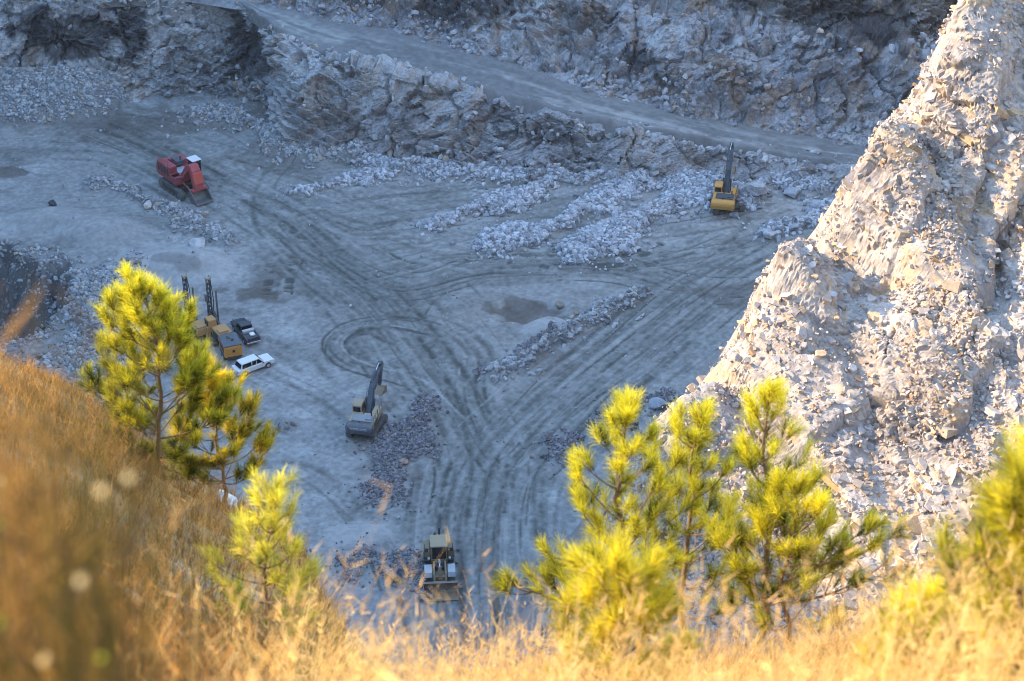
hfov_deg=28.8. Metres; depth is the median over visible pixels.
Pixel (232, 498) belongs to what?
boulder
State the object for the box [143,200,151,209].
boulder
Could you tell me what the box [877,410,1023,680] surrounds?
pine tree
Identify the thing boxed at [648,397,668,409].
boulder
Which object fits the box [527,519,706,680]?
pine tree
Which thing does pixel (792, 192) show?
boulder
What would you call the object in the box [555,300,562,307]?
boulder
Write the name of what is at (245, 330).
pickup truck
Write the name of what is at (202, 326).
drill rig
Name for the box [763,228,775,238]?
boulder
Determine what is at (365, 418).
excavator
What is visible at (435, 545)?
wheel loader
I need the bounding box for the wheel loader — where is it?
[423,527,458,601]
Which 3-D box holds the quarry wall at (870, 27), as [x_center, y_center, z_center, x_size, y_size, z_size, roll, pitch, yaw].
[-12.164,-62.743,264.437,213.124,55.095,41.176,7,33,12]
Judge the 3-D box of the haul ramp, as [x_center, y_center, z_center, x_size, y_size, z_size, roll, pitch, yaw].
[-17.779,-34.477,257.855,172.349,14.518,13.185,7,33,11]
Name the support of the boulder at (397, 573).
on the quarry floor
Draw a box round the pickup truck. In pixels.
[230,317,260,344]
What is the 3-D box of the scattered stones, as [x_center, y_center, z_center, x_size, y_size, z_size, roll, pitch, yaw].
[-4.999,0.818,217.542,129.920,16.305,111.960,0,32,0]
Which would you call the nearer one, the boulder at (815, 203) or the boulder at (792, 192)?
the boulder at (815, 203)
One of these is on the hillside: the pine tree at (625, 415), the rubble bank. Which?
the pine tree at (625, 415)
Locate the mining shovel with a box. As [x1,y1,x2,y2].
[156,154,213,205]
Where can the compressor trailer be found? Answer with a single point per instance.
(230, 345)
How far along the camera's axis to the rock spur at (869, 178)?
117.47 m
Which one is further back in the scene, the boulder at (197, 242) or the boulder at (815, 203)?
the boulder at (815, 203)
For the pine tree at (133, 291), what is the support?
on the hillside
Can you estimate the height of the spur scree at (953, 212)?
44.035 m
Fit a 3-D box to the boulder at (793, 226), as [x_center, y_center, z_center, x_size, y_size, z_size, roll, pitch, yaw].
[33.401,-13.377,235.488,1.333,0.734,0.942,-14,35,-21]
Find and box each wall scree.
[5,0,855,194]
[286,0,940,146]
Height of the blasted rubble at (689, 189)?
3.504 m
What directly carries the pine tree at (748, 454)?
on the hillside
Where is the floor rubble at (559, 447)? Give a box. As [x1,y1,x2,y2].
[303,320,681,607]
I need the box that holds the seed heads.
[0,472,153,680]
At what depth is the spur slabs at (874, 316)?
116.38 m
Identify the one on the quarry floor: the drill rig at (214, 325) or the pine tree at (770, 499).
the drill rig at (214, 325)
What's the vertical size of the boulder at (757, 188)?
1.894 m
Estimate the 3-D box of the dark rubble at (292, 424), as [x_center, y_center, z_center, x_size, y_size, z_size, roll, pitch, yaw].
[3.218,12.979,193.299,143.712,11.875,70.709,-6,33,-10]
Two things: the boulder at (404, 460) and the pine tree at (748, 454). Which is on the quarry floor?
the boulder at (404, 460)
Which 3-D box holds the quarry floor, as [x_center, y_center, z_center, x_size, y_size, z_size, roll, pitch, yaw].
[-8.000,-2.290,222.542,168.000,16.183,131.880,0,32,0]
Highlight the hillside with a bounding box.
[0,356,1001,680]
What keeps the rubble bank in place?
on the quarry floor
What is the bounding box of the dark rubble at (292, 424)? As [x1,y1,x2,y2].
[23,365,296,447]
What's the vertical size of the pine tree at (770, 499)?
2.467 m
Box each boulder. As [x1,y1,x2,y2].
[48,199,56,205]
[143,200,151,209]
[189,237,204,247]
[215,489,237,508]
[385,567,400,582]
[399,458,407,463]
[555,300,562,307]
[638,421,649,433]
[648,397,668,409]
[744,181,766,195]
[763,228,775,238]
[783,187,800,198]
[790,223,799,229]
[810,199,821,207]
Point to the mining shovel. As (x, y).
(180, 173)
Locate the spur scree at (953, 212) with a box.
[509,0,1023,679]
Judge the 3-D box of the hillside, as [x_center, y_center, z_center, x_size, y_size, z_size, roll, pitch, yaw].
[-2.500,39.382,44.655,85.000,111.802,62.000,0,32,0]
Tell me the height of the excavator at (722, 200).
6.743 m
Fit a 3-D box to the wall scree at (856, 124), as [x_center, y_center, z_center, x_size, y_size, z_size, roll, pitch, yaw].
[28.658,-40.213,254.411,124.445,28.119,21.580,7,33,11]
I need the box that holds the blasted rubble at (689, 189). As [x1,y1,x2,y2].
[276,138,840,274]
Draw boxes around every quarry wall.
[0,0,851,191]
[184,0,957,145]
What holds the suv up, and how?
on the quarry floor
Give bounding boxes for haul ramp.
[106,0,867,164]
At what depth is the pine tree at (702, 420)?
19.46 m
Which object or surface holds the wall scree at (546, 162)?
on the quarry wall at (30, 30)
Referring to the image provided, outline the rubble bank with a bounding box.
[0,64,653,405]
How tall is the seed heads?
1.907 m
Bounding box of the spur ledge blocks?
[744,109,1023,507]
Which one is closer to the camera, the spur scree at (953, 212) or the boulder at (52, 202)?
the spur scree at (953, 212)
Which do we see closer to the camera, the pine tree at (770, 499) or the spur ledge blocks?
the pine tree at (770, 499)
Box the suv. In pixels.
[230,353,274,376]
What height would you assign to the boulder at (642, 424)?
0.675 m
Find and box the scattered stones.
[0,102,782,677]
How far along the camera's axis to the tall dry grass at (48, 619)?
2.17 m
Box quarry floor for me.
[0,68,835,680]
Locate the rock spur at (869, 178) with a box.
[469,0,1023,680]
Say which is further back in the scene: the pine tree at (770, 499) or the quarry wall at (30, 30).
the quarry wall at (30, 30)
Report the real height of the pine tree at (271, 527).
1.888 m
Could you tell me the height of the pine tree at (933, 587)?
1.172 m
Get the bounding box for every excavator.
[345,360,387,439]
[708,142,745,214]
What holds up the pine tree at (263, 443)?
on the hillside
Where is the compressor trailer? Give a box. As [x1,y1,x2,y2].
[218,332,241,359]
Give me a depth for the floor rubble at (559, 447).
197.03 m
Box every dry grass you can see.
[0,271,242,680]
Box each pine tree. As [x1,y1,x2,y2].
[74,258,249,479]
[143,347,279,508]
[195,463,331,651]
[487,382,706,662]
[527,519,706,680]
[632,393,751,662]
[704,454,920,660]
[716,371,822,667]
[837,564,999,680]
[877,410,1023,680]
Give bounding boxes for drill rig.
[181,273,210,341]
[204,275,231,345]
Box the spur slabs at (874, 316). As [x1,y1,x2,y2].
[514,0,1023,674]

